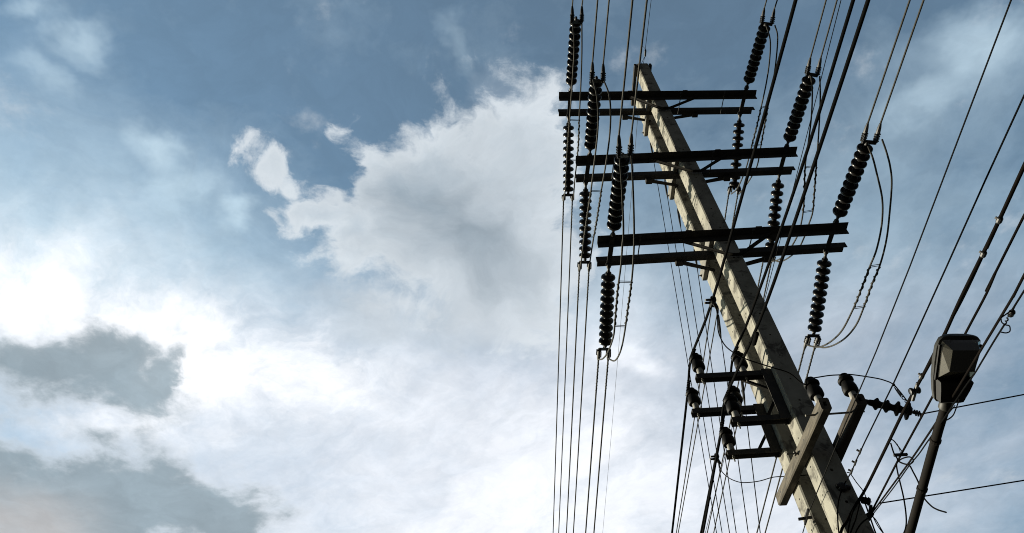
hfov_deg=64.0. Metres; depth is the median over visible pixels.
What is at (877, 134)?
bare conductor
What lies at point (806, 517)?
support wire
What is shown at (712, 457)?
tap clamp
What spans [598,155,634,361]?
jumper loop
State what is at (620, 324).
ground wire
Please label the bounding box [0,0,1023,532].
sky
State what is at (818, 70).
bare conductor
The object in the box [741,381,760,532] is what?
guy wire
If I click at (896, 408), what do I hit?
dead end insulator
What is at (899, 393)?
tail wire
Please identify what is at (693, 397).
pin insulator
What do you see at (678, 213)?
guy wire
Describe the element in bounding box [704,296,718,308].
tap clamp
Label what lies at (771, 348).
concrete pole
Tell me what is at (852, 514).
loose cable
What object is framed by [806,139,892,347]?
jumper loop
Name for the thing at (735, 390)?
pin insulator
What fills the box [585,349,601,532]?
bare conductor
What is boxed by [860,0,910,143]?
bare conductor
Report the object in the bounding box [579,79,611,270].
jumper loop
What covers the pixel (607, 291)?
insulator string
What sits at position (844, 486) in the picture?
support wire
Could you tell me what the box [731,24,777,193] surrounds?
jumper loop
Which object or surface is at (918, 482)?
loose cable
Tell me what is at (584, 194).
insulator string
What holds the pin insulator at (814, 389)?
on the concrete beam at (819, 415)
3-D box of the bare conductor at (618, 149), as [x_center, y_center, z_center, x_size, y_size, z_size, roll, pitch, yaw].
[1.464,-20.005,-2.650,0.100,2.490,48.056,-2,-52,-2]
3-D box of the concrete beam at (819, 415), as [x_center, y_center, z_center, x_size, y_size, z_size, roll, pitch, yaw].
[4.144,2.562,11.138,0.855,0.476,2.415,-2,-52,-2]
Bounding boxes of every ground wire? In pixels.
[603,120,637,524]
[642,3,650,62]
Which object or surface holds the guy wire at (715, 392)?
attached to the concrete pole at (804, 492)
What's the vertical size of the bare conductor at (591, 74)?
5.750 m
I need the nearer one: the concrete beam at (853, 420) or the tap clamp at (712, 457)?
the concrete beam at (853, 420)
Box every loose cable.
[837,489,842,532]
[847,472,881,531]
[847,497,859,532]
[850,499,860,532]
[855,517,869,532]
[865,505,875,532]
[890,443,906,532]
[899,461,946,512]
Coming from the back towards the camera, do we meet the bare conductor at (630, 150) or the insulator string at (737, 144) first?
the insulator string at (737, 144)
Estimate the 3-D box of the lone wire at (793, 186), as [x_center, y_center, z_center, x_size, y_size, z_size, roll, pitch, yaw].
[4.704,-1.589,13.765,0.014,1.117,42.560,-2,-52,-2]
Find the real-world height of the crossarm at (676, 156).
0.909 m
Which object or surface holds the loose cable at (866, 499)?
attached to the concrete pole at (771, 348)
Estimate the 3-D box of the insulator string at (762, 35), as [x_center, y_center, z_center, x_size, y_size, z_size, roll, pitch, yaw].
[5.526,-4.723,18.478,0.315,0.265,1.845,-2,-37,-2]
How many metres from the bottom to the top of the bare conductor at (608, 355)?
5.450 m
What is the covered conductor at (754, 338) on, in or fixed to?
attached to the pin insulator at (733, 408)
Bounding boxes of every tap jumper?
[716,309,912,408]
[719,462,808,482]
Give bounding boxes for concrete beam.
[776,398,864,505]
[833,394,866,461]
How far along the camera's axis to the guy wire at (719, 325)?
14.86 m
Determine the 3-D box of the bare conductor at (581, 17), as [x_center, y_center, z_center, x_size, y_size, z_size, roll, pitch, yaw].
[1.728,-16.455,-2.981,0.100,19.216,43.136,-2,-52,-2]
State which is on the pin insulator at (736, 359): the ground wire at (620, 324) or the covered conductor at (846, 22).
the covered conductor at (846, 22)
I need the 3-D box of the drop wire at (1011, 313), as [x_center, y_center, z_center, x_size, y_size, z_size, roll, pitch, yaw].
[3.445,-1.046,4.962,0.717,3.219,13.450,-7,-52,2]
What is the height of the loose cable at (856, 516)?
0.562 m
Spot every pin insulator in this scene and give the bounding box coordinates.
[686,387,700,418]
[689,353,704,383]
[719,427,735,461]
[724,394,740,428]
[730,385,742,415]
[732,351,747,382]
[803,376,823,402]
[838,373,858,398]
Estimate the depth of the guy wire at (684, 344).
18.20 m
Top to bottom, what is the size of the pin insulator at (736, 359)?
0.624 m
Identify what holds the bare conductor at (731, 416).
attached to the insulator string at (776, 201)
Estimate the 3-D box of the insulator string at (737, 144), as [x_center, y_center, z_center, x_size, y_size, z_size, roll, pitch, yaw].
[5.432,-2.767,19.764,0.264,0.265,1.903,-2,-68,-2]
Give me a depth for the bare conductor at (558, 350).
23.27 m
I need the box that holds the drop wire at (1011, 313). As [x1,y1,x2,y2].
[872,290,1023,515]
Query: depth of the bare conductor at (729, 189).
23.23 m
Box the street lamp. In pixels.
[905,334,981,532]
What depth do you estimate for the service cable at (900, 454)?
8.05 m
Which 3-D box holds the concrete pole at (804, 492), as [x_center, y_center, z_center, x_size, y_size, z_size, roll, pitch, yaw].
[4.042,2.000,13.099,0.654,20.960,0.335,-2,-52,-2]
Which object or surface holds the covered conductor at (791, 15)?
attached to the pin insulator at (697, 362)
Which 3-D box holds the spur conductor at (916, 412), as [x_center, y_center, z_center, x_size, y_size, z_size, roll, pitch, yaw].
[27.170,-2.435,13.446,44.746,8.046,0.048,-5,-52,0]
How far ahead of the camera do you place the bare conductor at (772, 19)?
17.70 m
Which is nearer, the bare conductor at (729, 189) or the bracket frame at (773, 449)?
the bracket frame at (773, 449)
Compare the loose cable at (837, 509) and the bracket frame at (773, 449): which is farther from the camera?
the bracket frame at (773, 449)
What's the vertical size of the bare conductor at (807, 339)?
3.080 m
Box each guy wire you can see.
[650,143,716,532]
[664,179,721,531]
[677,208,729,532]
[693,247,736,532]
[717,308,748,532]
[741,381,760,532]
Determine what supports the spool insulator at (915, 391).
attached to the cable bundle
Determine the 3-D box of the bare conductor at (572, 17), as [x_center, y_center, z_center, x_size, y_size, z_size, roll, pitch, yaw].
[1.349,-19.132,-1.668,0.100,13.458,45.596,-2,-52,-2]
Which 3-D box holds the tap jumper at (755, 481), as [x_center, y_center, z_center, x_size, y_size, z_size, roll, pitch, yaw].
[3.805,3.102,12.718,0.249,1.873,2.053,13,-54,-13]
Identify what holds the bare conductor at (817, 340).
attached to the insulator string at (818, 299)
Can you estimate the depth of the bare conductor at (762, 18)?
17.67 m
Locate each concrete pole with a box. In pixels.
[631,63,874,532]
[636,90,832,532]
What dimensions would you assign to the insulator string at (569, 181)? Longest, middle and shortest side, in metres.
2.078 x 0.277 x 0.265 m
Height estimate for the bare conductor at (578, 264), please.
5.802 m
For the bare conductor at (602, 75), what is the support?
attached to the insulator string at (590, 133)
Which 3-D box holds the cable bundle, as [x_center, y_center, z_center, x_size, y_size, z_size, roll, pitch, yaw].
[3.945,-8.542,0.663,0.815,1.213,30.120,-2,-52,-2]
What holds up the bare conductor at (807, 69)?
attached to the insulator string at (797, 111)
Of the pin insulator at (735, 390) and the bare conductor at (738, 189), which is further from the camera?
the bare conductor at (738, 189)
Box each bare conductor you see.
[553,195,565,532]
[558,195,572,532]
[566,262,581,532]
[570,0,574,22]
[573,262,591,532]
[579,0,583,22]
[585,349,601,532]
[589,0,597,81]
[593,349,610,532]
[600,0,609,82]
[616,0,633,157]
[627,0,647,156]
[676,187,732,532]
[678,186,740,532]
[707,262,763,532]
[713,256,774,532]
[756,336,810,532]
[759,0,766,23]
[764,336,820,532]
[770,0,777,24]
[804,0,826,74]
[815,0,837,76]
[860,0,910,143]
[873,0,924,144]
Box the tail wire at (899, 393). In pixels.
[892,383,905,402]
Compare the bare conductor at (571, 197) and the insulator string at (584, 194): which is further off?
the bare conductor at (571, 197)
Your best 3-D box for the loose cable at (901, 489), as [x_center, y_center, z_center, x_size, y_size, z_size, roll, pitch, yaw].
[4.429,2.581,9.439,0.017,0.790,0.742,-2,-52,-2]
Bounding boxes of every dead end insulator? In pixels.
[861,497,870,504]
[866,398,912,419]
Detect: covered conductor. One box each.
[671,0,797,532]
[700,0,854,532]
[702,0,869,532]
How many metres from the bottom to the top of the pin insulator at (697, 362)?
0.624 m
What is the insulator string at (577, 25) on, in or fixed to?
attached to the crossarm at (648, 95)
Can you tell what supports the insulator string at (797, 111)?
attached to the crossarm at (676, 156)
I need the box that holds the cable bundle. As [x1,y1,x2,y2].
[839,162,1023,532]
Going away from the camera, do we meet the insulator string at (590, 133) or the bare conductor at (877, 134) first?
the bare conductor at (877, 134)
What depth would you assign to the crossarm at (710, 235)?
14.92 m
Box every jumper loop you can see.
[563,23,582,200]
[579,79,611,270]
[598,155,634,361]
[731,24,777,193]
[771,76,820,261]
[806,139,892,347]
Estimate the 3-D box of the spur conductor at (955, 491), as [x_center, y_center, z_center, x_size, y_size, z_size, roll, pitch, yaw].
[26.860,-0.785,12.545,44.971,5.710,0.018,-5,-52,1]
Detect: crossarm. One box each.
[558,87,756,136]
[575,146,797,199]
[596,222,848,280]
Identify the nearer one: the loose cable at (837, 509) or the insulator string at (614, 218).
the loose cable at (837, 509)
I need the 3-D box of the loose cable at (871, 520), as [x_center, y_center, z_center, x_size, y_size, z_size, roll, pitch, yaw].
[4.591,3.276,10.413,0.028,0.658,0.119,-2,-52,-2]
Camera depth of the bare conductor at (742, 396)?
21.66 m
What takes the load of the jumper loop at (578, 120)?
attached to the bare conductor at (558, 350)
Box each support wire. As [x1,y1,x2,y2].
[798,0,1011,532]
[835,94,1023,491]
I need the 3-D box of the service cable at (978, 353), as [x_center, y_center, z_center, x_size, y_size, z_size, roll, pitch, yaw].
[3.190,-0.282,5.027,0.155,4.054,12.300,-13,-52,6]
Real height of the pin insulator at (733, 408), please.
0.624 m
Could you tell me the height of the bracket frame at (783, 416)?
0.987 m
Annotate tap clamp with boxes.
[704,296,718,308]
[709,454,720,463]
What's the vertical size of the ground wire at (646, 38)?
3.435 m
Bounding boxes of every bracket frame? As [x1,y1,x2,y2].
[691,403,780,459]
[695,368,790,426]
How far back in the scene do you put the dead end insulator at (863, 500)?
10.52 m
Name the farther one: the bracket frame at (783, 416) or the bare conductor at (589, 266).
the bare conductor at (589, 266)
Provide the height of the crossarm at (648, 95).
1.004 m
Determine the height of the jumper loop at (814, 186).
1.353 m
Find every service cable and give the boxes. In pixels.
[866,214,1023,520]
[870,273,1023,515]
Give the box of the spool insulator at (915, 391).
[908,382,920,400]
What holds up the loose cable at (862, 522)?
hanging from the cable bundle
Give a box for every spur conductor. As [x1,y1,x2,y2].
[871,480,1023,503]
[912,394,1023,416]
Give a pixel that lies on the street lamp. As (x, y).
(953, 356)
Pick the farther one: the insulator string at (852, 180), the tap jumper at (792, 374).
the insulator string at (852, 180)
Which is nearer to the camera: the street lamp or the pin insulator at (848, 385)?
the street lamp
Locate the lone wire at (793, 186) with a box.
[705,0,840,532]
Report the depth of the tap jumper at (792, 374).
10.79 m
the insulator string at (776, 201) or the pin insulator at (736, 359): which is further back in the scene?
the insulator string at (776, 201)
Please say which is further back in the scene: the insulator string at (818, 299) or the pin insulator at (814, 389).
the insulator string at (818, 299)
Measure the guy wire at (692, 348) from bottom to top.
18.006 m
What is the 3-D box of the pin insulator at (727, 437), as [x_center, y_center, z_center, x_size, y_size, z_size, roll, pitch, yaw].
[3.261,2.670,12.270,0.206,0.624,0.206,-2,-52,-2]
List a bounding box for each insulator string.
[563,114,573,195]
[566,16,582,91]
[579,181,591,263]
[584,76,603,156]
[597,263,614,350]
[607,153,630,237]
[729,112,744,189]
[743,22,771,89]
[765,173,783,246]
[783,73,815,148]
[807,249,831,337]
[833,140,874,223]

